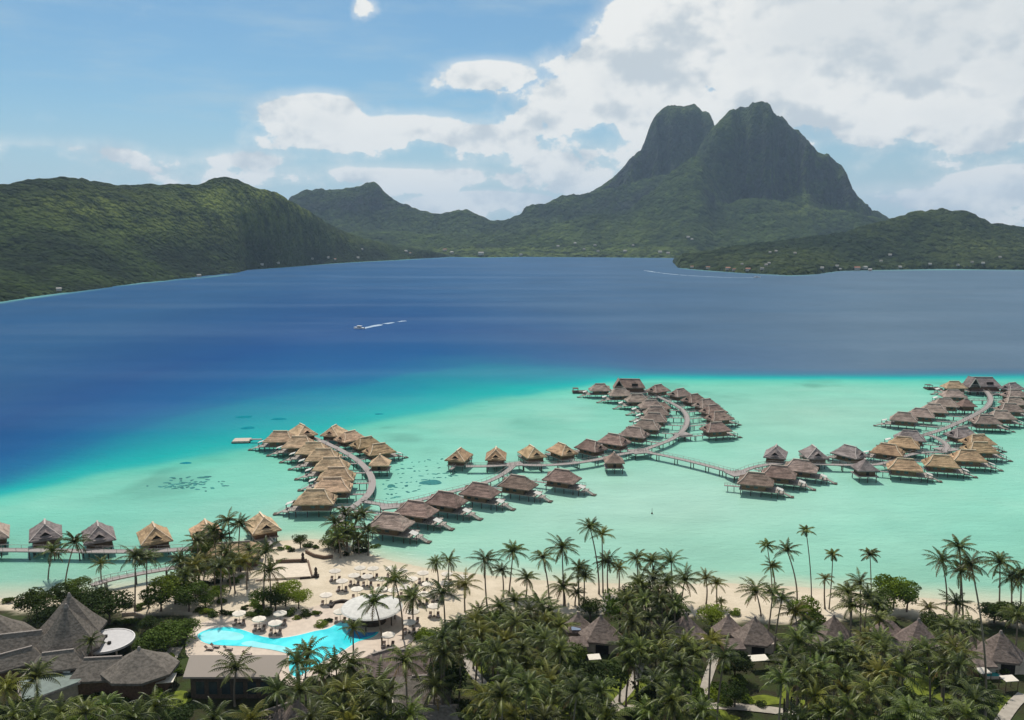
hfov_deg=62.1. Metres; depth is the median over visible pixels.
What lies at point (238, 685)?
window
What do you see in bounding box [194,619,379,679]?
swimming pool
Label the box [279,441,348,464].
overwater bungalow
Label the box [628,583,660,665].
coconut palm
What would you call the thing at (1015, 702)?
path
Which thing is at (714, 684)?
shrub
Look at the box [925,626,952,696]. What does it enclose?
coconut palm
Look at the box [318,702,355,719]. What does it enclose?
coconut palm
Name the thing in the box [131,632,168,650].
broadleaf tree
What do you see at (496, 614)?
broadleaf tree
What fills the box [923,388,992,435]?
walkway
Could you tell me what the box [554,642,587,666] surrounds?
broadleaf tree
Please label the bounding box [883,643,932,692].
coconut palm
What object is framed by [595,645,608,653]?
door
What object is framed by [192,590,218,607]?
broadleaf tree
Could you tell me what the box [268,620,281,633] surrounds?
beach umbrella
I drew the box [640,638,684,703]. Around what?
coconut palm
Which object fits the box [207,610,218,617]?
shrub
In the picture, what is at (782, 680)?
coconut palm
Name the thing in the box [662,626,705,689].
coconut palm
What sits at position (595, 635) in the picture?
beach villa
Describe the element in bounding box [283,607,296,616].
shrub
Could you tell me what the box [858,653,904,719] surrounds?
coconut palm
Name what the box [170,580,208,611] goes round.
broadleaf tree
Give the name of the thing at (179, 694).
lawn
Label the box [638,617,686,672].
coconut palm
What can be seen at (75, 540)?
coconut palm
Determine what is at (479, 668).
lawn
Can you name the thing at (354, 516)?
coconut palm
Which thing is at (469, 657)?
shrub
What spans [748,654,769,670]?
garden canopy
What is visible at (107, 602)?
broadleaf tree
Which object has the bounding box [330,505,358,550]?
coconut palm
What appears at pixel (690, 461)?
walkway
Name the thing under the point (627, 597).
coconut palm
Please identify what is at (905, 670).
coconut palm
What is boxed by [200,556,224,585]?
coconut palm
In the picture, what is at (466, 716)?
coconut palm
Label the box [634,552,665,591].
coconut palm
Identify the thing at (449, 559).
coconut palm
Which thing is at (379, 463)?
walkway hut
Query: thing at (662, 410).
overwater bungalow
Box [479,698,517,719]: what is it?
coconut palm
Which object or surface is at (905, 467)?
overwater bungalow
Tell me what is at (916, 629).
beach villa
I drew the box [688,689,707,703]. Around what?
shrub
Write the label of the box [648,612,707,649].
beach villa
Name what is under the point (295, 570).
stage floor
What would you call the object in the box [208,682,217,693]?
window
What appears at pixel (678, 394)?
overwater bungalow
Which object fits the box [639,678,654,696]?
lawn
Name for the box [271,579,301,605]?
broadleaf tree
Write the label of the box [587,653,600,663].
garden canopy
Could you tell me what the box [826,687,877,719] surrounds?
coconut palm
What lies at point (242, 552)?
beach building
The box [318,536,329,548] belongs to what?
broadleaf tree
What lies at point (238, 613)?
beach umbrella
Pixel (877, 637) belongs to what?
coconut palm
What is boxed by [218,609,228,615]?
shrub
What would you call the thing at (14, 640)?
thatched wing
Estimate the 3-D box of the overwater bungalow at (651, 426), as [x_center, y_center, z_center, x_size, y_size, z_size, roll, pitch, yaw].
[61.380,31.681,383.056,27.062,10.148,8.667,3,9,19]
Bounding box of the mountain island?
[289,101,889,257]
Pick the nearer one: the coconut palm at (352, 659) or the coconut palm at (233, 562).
the coconut palm at (352, 659)
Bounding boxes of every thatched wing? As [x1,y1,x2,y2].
[0,629,45,652]
[0,645,40,686]
[28,648,88,674]
[69,655,123,694]
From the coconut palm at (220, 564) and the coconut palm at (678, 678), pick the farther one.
the coconut palm at (220, 564)
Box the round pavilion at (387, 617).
[341,594,402,631]
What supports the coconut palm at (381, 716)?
on the ground at (322, 583)
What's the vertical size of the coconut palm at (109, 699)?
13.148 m
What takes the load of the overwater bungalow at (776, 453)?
on the water
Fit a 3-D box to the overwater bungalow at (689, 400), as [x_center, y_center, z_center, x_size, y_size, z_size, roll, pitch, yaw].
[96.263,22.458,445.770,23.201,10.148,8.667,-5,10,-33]
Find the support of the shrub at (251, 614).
on the ground at (322, 583)
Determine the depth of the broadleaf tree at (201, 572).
217.67 m
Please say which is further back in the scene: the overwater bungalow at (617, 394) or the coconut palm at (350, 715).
the overwater bungalow at (617, 394)
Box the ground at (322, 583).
[0,539,1023,719]
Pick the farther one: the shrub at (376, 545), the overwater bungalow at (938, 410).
the overwater bungalow at (938, 410)
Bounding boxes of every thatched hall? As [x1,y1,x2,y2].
[0,615,36,633]
[35,603,105,656]
[40,592,107,631]
[100,646,179,699]
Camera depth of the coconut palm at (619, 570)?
215.44 m
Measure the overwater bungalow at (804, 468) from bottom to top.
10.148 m
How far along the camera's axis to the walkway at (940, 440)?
367.18 m
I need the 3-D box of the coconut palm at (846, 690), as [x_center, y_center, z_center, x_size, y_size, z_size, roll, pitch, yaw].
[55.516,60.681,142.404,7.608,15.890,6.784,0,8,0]
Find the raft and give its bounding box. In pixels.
[231,438,251,443]
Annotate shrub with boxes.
[0,597,13,603]
[90,691,101,698]
[111,620,120,623]
[111,696,129,702]
[120,618,137,624]
[133,602,144,611]
[147,687,169,699]
[173,664,184,673]
[183,690,190,697]
[192,605,202,612]
[199,608,213,614]
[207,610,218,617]
[211,578,219,583]
[216,598,226,603]
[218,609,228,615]
[226,577,239,583]
[236,573,243,578]
[241,605,248,610]
[244,611,257,616]
[249,598,259,606]
[253,604,262,610]
[254,609,261,615]
[259,607,272,615]
[269,699,280,706]
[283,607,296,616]
[287,547,294,551]
[291,615,301,619]
[298,608,310,617]
[302,541,313,547]
[311,610,322,615]
[313,619,328,628]
[370,543,380,548]
[464,648,475,659]
[600,695,613,707]
[622,707,636,717]
[684,684,696,690]
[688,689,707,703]
[705,687,720,701]
[710,681,727,689]
[717,694,732,706]
[728,608,740,615]
[731,673,747,685]
[741,694,754,703]
[753,700,766,708]
[789,699,803,707]
[917,694,937,705]
[932,678,950,688]
[971,620,987,632]
[996,668,1009,673]
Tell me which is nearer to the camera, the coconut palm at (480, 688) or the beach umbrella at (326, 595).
the coconut palm at (480, 688)
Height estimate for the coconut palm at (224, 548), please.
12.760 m
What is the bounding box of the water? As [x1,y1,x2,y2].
[0,257,1023,604]
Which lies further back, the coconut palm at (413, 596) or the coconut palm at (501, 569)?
the coconut palm at (501, 569)
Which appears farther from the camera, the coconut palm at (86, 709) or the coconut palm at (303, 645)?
the coconut palm at (303, 645)
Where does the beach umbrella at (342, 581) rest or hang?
on the ground at (322, 583)
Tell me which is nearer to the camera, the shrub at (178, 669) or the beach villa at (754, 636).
the shrub at (178, 669)
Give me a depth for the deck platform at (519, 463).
327.79 m
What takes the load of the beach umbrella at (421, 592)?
on the ground at (322, 583)
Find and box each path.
[166,647,182,658]
[463,653,500,717]
[596,702,822,719]
[609,663,643,709]
[700,654,717,694]
[994,692,1023,719]
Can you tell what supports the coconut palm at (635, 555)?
on the ground at (322, 583)
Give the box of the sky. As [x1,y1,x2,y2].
[0,0,1023,226]
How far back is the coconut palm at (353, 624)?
174.32 m
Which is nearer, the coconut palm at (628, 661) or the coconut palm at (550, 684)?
the coconut palm at (550, 684)
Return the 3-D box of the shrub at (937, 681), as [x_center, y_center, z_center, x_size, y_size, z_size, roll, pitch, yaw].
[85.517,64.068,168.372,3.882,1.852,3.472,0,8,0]
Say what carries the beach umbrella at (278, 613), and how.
on the pool terrace at (370, 646)
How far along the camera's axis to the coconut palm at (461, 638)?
159.01 m
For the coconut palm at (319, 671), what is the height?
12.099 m
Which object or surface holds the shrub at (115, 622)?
on the ground at (322, 583)
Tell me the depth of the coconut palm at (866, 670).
148.41 m
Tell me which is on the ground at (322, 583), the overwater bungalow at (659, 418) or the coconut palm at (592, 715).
the coconut palm at (592, 715)
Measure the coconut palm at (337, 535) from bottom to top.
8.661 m
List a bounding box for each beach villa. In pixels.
[562,611,621,653]
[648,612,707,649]
[710,613,777,658]
[791,612,855,650]
[869,615,941,654]
[945,630,1023,676]
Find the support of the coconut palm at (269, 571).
on the ground at (322, 583)
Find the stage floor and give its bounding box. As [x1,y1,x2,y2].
[262,563,310,580]
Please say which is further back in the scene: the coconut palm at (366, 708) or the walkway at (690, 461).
the walkway at (690, 461)
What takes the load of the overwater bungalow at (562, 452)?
on the water
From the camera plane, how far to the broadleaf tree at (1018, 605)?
198.52 m
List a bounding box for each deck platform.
[379,503,399,510]
[503,461,523,466]
[627,448,650,459]
[672,432,692,439]
[724,470,745,482]
[932,446,957,453]
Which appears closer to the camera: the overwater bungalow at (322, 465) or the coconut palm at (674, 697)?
the coconut palm at (674, 697)
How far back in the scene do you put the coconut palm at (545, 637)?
157.63 m
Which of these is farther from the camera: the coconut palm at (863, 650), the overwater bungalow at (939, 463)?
the overwater bungalow at (939, 463)
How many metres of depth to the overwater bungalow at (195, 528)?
247.03 m
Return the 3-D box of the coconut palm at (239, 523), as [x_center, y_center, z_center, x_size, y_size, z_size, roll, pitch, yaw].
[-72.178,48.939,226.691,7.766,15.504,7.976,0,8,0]
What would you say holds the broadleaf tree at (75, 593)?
on the ground at (322, 583)
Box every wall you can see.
[122,611,146,626]
[276,559,306,562]
[300,575,318,578]
[305,550,332,558]
[307,560,312,574]
[330,599,347,607]
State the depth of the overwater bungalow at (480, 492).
282.93 m
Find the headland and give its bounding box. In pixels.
[672,208,1023,274]
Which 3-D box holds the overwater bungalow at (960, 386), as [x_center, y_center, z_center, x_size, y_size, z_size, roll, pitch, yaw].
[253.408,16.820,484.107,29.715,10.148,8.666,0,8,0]
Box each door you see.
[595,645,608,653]
[751,647,764,654]
[1000,664,1015,673]
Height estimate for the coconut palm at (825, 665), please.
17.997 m
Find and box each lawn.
[40,695,82,713]
[152,690,191,710]
[468,658,486,677]
[604,674,635,704]
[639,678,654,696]
[686,672,700,689]
[701,710,739,719]
[750,695,792,704]
[782,685,792,700]
[903,675,939,695]
[933,693,951,704]
[997,695,1011,711]
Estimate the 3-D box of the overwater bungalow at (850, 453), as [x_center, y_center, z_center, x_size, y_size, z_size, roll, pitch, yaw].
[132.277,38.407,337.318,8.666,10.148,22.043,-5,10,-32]
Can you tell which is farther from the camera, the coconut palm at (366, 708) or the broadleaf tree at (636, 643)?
the broadleaf tree at (636, 643)
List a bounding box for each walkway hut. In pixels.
[368,453,391,476]
[603,451,624,473]
[661,401,671,412]
[850,458,879,482]
[955,398,977,414]
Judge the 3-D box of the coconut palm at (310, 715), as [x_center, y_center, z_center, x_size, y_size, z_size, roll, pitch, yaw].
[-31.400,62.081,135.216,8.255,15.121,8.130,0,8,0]
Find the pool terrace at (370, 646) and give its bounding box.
[185,603,418,685]
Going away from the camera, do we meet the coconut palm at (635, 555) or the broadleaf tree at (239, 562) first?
the coconut palm at (635, 555)
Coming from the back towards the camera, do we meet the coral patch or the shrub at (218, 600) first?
the coral patch
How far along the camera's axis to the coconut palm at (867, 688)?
135.95 m
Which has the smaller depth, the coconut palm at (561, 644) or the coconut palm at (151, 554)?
the coconut palm at (561, 644)
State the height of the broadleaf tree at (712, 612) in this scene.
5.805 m
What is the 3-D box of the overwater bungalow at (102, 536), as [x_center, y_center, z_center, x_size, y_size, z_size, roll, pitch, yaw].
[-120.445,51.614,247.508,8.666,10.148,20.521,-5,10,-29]
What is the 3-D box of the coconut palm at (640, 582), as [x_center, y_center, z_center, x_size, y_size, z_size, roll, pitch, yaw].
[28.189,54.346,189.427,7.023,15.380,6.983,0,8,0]
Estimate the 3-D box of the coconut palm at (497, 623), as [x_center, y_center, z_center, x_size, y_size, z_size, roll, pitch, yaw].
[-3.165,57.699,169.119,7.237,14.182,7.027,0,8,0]
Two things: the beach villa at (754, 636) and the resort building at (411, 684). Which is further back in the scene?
the beach villa at (754, 636)
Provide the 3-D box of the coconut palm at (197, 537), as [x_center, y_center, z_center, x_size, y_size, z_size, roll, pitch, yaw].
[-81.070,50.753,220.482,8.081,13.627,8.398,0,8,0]
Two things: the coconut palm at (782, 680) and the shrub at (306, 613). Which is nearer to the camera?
the coconut palm at (782, 680)
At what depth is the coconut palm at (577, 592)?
206.03 m
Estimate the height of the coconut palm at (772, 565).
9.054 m
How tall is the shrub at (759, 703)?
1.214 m
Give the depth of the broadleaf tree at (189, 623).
188.17 m
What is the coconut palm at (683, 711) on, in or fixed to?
on the ground at (322, 583)
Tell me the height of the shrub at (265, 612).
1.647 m
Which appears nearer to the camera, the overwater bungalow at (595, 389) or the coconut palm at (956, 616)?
the coconut palm at (956, 616)
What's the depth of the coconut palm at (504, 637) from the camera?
163.34 m
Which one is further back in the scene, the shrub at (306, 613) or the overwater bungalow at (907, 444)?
the overwater bungalow at (907, 444)
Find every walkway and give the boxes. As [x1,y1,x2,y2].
[0,541,219,560]
[90,562,177,590]
[314,436,375,526]
[362,462,515,505]
[466,448,641,472]
[637,389,689,450]
[639,448,737,477]
[735,449,944,472]
[919,432,949,451]
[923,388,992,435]
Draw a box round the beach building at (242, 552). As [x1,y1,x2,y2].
[207,540,262,567]
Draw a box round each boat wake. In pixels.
[365,321,401,328]
[643,270,753,277]
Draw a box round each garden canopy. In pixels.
[155,673,176,691]
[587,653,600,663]
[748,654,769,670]
[974,667,991,683]
[998,675,1018,692]
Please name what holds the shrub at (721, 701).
on the ground at (322, 583)
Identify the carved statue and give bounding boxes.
[300,552,304,562]
[313,567,318,577]
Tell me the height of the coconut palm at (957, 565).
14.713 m
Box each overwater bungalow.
[0,522,9,547]
[28,518,62,555]
[81,520,116,557]
[136,521,173,557]
[189,518,221,538]
[246,512,281,548]
[248,430,325,451]
[266,436,337,457]
[273,488,350,517]
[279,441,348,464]
[288,448,356,471]
[289,423,317,439]
[292,477,364,503]
[294,457,365,481]
[297,466,368,490]
[320,424,347,442]
[333,430,364,451]
[342,511,431,544]
[348,436,379,457]
[353,499,454,530]
[357,442,408,461]
[425,490,483,520]
[444,447,472,473]
[454,481,515,510]
[485,446,506,470]
[490,474,552,502]
[503,468,596,495]
[517,444,546,469]
[545,442,578,467]
[574,438,607,460]
[577,383,611,397]
[596,388,657,403]
[597,432,638,455]
[612,393,670,409]
[619,419,676,438]
[620,426,660,446]
[625,399,680,414]
[626,412,682,429]
[629,406,685,422]
[645,384,670,398]
[666,388,690,404]
[679,421,742,441]
[680,393,704,409]
[688,398,722,415]
[689,410,740,429]
[690,404,733,422]
[724,471,793,498]
[754,458,836,484]
[762,464,815,490]
[763,444,787,466]
[798,444,829,469]
[827,444,870,466]
[864,442,916,461]
[869,436,923,457]
[873,411,944,429]
[876,429,944,449]
[876,457,942,482]
[883,454,977,478]
[893,407,956,425]
[917,449,1002,471]
[921,403,968,420]
[925,441,1012,462]
[927,389,987,403]
[931,381,979,394]
[931,398,980,414]
[942,427,975,445]
[948,434,1006,453]
[956,414,1014,432]
[969,410,1023,427]
[980,403,1023,419]
[990,396,1023,410]
[992,382,1023,397]
[994,389,1023,403]
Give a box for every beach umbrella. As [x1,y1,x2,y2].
[232,610,245,623]
[252,616,265,629]
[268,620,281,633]
[273,610,286,616]
[320,592,331,603]
[329,568,340,580]
[333,609,341,614]
[336,578,347,590]
[348,573,359,584]
[351,586,362,591]
[354,566,365,576]
[361,574,372,585]
[367,566,378,577]
[381,632,394,646]
[388,587,399,592]
[399,584,410,589]
[403,619,415,633]
[406,608,419,614]
[407,576,417,588]
[417,570,428,582]
[417,591,427,603]
[422,581,432,586]
[427,603,439,616]
[439,580,450,592]
[441,571,452,575]
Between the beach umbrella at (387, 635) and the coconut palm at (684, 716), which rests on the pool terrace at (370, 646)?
the beach umbrella at (387, 635)
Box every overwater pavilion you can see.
[612,378,646,395]
[963,376,1000,394]
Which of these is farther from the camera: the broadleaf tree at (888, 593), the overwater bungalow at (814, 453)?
the overwater bungalow at (814, 453)
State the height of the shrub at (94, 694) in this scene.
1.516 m
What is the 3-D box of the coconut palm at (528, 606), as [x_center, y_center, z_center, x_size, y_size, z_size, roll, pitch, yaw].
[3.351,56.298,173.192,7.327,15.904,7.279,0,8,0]
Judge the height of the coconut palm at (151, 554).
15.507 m
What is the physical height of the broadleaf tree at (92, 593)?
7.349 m
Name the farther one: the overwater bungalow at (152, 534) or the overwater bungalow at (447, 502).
the overwater bungalow at (447, 502)
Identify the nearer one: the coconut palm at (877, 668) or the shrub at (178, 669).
the coconut palm at (877, 668)
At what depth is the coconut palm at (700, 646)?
157.87 m
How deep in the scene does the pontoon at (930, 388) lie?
498.76 m
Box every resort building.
[258,700,309,719]
[354,647,399,692]
[384,648,433,689]
[392,674,450,719]
[414,704,464,719]
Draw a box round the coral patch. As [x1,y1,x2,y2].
[419,480,441,484]
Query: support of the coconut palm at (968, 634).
on the ground at (322, 583)
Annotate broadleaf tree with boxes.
[0,696,35,719]
[12,587,58,618]
[25,597,63,627]
[45,582,70,602]
[62,575,91,591]
[65,586,90,601]
[66,697,111,719]
[76,585,111,613]
[83,589,134,623]
[108,702,150,719]
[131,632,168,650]
[137,615,163,628]
[138,586,173,611]
[142,619,195,648]
[147,570,198,603]
[150,699,196,719]
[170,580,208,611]
[174,618,202,638]
[178,554,201,563]
[183,564,210,580]
[184,539,224,556]
[192,531,216,543]
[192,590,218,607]
[206,584,229,598]
[211,569,235,581]
[228,552,250,571]
[235,706,272,719]
[247,585,274,607]
[265,589,292,611]
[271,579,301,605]
[284,587,312,608]
[292,534,307,547]
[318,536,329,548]
[322,520,361,541]
[325,538,344,552]
[352,539,371,551]
[413,627,439,649]
[427,656,469,701]
[456,698,480,719]
[486,608,517,637]
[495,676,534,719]
[551,659,585,697]
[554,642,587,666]
[564,658,628,707]
[576,596,603,620]
[600,587,637,631]
[619,581,661,618]
[627,633,659,664]
[630,677,686,719]
[648,586,685,609]
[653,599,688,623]
[695,603,728,626]
[720,680,749,706]
[724,649,755,674]
[773,641,822,674]
[786,595,821,617]
[797,610,826,632]
[862,587,896,621]
[870,674,922,711]
[872,573,917,609]
[890,579,921,611]
[907,645,937,677]
[912,701,959,719]
[919,611,951,633]
[950,674,1007,709]
[974,601,1008,622]
[986,601,1023,627]
[1011,600,1023,623]
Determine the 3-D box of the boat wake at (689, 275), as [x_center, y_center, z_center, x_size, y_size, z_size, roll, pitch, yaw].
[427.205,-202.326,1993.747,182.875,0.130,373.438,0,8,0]
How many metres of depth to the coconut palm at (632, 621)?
164.65 m
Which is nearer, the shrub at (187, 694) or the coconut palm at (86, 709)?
the coconut palm at (86, 709)
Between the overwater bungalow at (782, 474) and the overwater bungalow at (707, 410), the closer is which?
the overwater bungalow at (782, 474)
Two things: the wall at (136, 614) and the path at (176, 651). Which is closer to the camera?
the path at (176, 651)
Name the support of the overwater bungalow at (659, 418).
on the water
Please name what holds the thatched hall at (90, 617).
on the ground at (322, 583)
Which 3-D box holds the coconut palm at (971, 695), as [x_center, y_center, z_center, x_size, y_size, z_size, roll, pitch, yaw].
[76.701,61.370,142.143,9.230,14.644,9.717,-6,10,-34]
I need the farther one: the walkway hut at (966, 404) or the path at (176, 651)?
the walkway hut at (966, 404)
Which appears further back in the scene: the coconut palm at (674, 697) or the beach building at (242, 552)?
the beach building at (242, 552)
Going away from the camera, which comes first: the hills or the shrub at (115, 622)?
the shrub at (115, 622)
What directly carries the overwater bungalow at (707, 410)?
on the water
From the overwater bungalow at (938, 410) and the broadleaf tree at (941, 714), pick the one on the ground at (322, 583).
the broadleaf tree at (941, 714)
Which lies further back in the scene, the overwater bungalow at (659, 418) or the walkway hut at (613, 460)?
the overwater bungalow at (659, 418)
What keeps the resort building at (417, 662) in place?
on the ground at (322, 583)
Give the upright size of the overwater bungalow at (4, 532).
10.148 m
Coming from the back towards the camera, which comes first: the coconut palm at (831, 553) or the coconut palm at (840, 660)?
the coconut palm at (831, 553)
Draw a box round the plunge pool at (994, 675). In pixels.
[981,672,1001,678]
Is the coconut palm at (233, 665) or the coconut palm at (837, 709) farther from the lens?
the coconut palm at (233, 665)
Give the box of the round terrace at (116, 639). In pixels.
[93,628,134,655]
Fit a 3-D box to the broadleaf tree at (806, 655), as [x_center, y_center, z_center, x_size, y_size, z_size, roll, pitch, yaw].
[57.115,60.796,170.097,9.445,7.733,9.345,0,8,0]
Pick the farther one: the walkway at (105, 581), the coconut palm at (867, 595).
the walkway at (105, 581)
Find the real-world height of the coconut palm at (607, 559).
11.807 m
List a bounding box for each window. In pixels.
[196,682,204,693]
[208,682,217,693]
[221,682,229,693]
[235,682,242,693]
[247,682,255,693]
[260,682,268,693]
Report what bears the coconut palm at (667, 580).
on the ground at (322, 583)
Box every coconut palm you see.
[0,670,33,717]
[0,697,33,719]
[13,656,64,719]
[15,691,60,719]
[34,536,69,578]
[40,691,81,719]
[54,695,110,719]
[59,531,92,578]
[76,630,106,656]
[81,691,126,719]
[86,555,116,584]
[102,695,158,719]
[114,545,154,611]
[123,685,182,719]
[129,548,164,607]
[163,546,194,575]
[172,565,203,603]
[178,531,212,580]
[178,552,208,596]
[192,696,237,719]
[193,550,215,580]
[199,522,225,569]
[199,548,242,609]
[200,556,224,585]
[206,524,236,551]
[209,646,260,706]
[211,541,240,588]
[212,507,240,549]
[218,550,250,593]
[224,699,273,719]
[227,512,255,569]
[231,552,258,589]
[234,542,264,580]
[246,670,302,711]
[248,536,282,607]
[250,554,287,607]
[276,668,321,716]
[277,644,319,699]
[285,635,327,700]
[289,697,338,719]
[300,654,346,717]
[307,680,342,714]
[314,645,359,696]
[317,691,361,719]
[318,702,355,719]
[320,516,348,551]
[322,669,372,709]
[324,526,350,557]
[324,647,375,691]
[328,695,376,719]
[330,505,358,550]
[338,618,367,656]
[339,526,358,551]
[341,687,384,719]
[344,510,365,551]
[346,530,369,553]
[346,697,374,719]
[351,503,376,533]
[352,665,390,716]
[354,654,403,717]
[355,523,379,555]
[357,586,389,645]
[357,677,408,718]
[366,704,408,719]
[375,564,416,639]
[379,643,427,705]
[385,693,433,719]
[394,583,429,626]
[411,662,457,710]
[413,634,449,670]
[421,635,459,671]
[422,636,468,704]
[423,572,460,625]
[425,553,446,581]
[425,618,460,691]
[439,549,461,587]
[439,613,476,661]
[445,627,477,703]
[447,569,482,610]
[452,704,485,719]
[455,608,497,668]
[457,636,499,689]
[457,680,506,719]
[465,620,499,690]
[466,549,503,604]
[466,595,495,623]
[468,699,508,719]
[471,677,525,719]
[472,633,518,719]
[475,645,518,676]
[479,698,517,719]
[480,612,510,680]
[482,621,523,663]
[483,700,539,719]
[485,590,514,636]
[490,658,525,699]
[491,560,515,596]
[494,608,535,670]
[496,539,529,592]
[500,587,527,626]
[503,600,540,667]
[503,649,543,702]
[506,636,538,714]
[508,660,551,719]
[511,597,546,632]
[511,683,551,719]
[513,622,554,683]
[514,568,540,596]
[518,614,551,655]
[520,653,558,717]
[520,680,570,719]
[522,702,571,719]
[523,589,561,654]
[527,622,562,669]
[529,657,572,713]
[530,549,556,596]
[531,610,559,659]
[532,667,571,708]
[533,599,564,661]
[534,635,585,716]
[543,608,580,672]
[544,532,579,605]
[546,572,577,605]
[551,674,600,719]
[552,684,588,719]
[555,665,588,714]
[555,691,602,719]
[564,557,593,604]
[568,585,586,605]
[571,569,594,598]
[571,708,602,719]
[575,516,604,593]
[577,697,632,719]
[583,675,621,717]
[589,525,615,592]
[593,547,625,592]
[605,627,636,701]
[606,559,629,590]
[610,602,652,688]
[610,649,651,706]
[612,586,644,620]
[618,631,659,710]
[620,689,677,719]
[623,569,653,635]
[624,549,648,615]
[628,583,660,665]
[628,605,669,673]
[633,630,676,676]
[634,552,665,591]
[634,564,672,611]
[635,666,676,713]
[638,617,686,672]
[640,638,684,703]
[644,584,675,654]
[644,680,695,719]
[647,569,686,627]
[656,692,694,719]
[659,547,688,599]
[659,587,694,652]
[659,664,702,719]
[660,651,701,719]
[661,707,699,719]
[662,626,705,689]
[670,563,701,597]
[678,636,716,714]
[681,692,725,719]
[694,566,716,603]
[697,627,727,704]
[702,633,744,719]
[705,576,729,603]
[713,596,727,608]
[734,575,770,615]
[755,538,775,587]
[757,582,789,630]
[759,656,803,719]
[760,556,784,588]
[765,588,798,653]
[765,642,811,719]
[765,653,806,719]
[771,537,801,598]
[774,601,813,647]
[775,623,816,705]
[777,701,817,719]
[782,652,832,704]
[791,674,839,719]
[793,620,829,695]
[796,635,841,719]
[797,524,816,596]
[798,662,837,704]
[805,652,837,686]
[808,701,846,719]
[809,693,845,719]
[813,641,855,702]
[814,573,835,608]
[821,631,861,704]
[824,548,842,608]
[824,676,863,701]
[826,581,866,631]
[826,661,863,718]
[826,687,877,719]
[829,590,873,651]
[833,638,865,700]
[836,702,887,719]
[839,640,882,716]
[843,567,875,639]
[843,648,895,696]
[844,697,891,719]
[847,674,894,714]
[850,625,877,684]
[854,584,885,646]
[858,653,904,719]
[859,547,880,587]
[859,622,898,659]
[862,608,896,661]
[863,592,892,647]
[863,627,903,714]
[866,674,914,719]
[874,692,924,719]
[879,652,927,705]
[880,690,940,719]
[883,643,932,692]
[898,632,955,706]
[904,697,947,719]
[917,600,939,612]
[921,546,955,609]
[923,650,967,713]
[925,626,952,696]
[928,607,980,674]
[930,698,965,719]
[932,614,970,685]
[935,632,978,691]
[937,587,977,616]
[938,629,983,713]
[938,646,982,718]
[939,558,979,617]
[940,534,981,613]
[940,674,985,718]
[940,696,989,719]
[941,678,1004,719]
[950,607,990,677]
[951,549,993,718]
[979,551,1022,600]
[990,564,1023,601]
[995,602,1023,645]
[1002,556,1023,603]
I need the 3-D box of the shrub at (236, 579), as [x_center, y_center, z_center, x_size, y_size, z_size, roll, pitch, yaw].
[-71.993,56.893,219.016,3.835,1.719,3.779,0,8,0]
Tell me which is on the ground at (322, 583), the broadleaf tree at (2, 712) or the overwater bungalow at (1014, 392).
the broadleaf tree at (2, 712)
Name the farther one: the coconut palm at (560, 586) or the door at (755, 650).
the coconut palm at (560, 586)
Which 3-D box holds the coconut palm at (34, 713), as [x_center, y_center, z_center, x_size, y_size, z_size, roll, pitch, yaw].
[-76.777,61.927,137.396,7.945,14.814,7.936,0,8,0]
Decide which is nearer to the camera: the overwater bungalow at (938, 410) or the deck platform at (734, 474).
the deck platform at (734, 474)
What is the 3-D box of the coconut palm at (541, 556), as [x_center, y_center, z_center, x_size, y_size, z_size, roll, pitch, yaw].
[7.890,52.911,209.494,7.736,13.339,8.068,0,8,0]
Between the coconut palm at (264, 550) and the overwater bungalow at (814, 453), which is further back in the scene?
the overwater bungalow at (814, 453)
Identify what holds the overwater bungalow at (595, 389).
on the water
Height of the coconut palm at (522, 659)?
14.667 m
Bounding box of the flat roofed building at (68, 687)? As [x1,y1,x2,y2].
[17,664,81,708]
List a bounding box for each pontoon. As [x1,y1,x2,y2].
[572,387,587,392]
[923,384,942,389]
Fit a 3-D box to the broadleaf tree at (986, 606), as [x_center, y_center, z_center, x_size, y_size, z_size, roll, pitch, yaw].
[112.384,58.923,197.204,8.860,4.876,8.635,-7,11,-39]
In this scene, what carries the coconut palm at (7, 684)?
on the ground at (322, 583)
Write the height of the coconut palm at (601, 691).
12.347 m
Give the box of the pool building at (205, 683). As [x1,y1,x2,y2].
[183,655,287,698]
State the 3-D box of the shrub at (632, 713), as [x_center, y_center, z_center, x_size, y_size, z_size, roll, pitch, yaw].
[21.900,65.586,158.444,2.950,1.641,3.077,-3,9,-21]
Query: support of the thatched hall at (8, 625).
on the ground at (322, 583)
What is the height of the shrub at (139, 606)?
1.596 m
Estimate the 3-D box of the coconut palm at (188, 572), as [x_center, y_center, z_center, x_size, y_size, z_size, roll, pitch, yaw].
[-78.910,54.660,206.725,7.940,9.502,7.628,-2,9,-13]
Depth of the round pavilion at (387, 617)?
193.64 m
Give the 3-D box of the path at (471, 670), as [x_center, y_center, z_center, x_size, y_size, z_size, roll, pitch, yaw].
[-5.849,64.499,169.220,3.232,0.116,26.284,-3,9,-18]
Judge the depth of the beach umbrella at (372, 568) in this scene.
222.97 m
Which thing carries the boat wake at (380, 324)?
on the water
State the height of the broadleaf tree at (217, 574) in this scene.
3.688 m
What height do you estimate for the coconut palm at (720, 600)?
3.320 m
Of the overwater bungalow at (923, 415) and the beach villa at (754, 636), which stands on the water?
the overwater bungalow at (923, 415)
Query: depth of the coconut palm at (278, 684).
150.50 m
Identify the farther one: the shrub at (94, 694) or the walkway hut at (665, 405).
the walkway hut at (665, 405)
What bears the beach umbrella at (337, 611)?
on the pool terrace at (370, 646)
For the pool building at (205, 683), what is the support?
on the ground at (322, 583)
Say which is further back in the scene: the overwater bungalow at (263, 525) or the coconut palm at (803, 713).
the overwater bungalow at (263, 525)
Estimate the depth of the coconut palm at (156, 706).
140.13 m
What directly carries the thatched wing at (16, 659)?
on the ground at (322, 583)
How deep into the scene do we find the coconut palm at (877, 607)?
182.55 m
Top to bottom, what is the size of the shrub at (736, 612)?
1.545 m

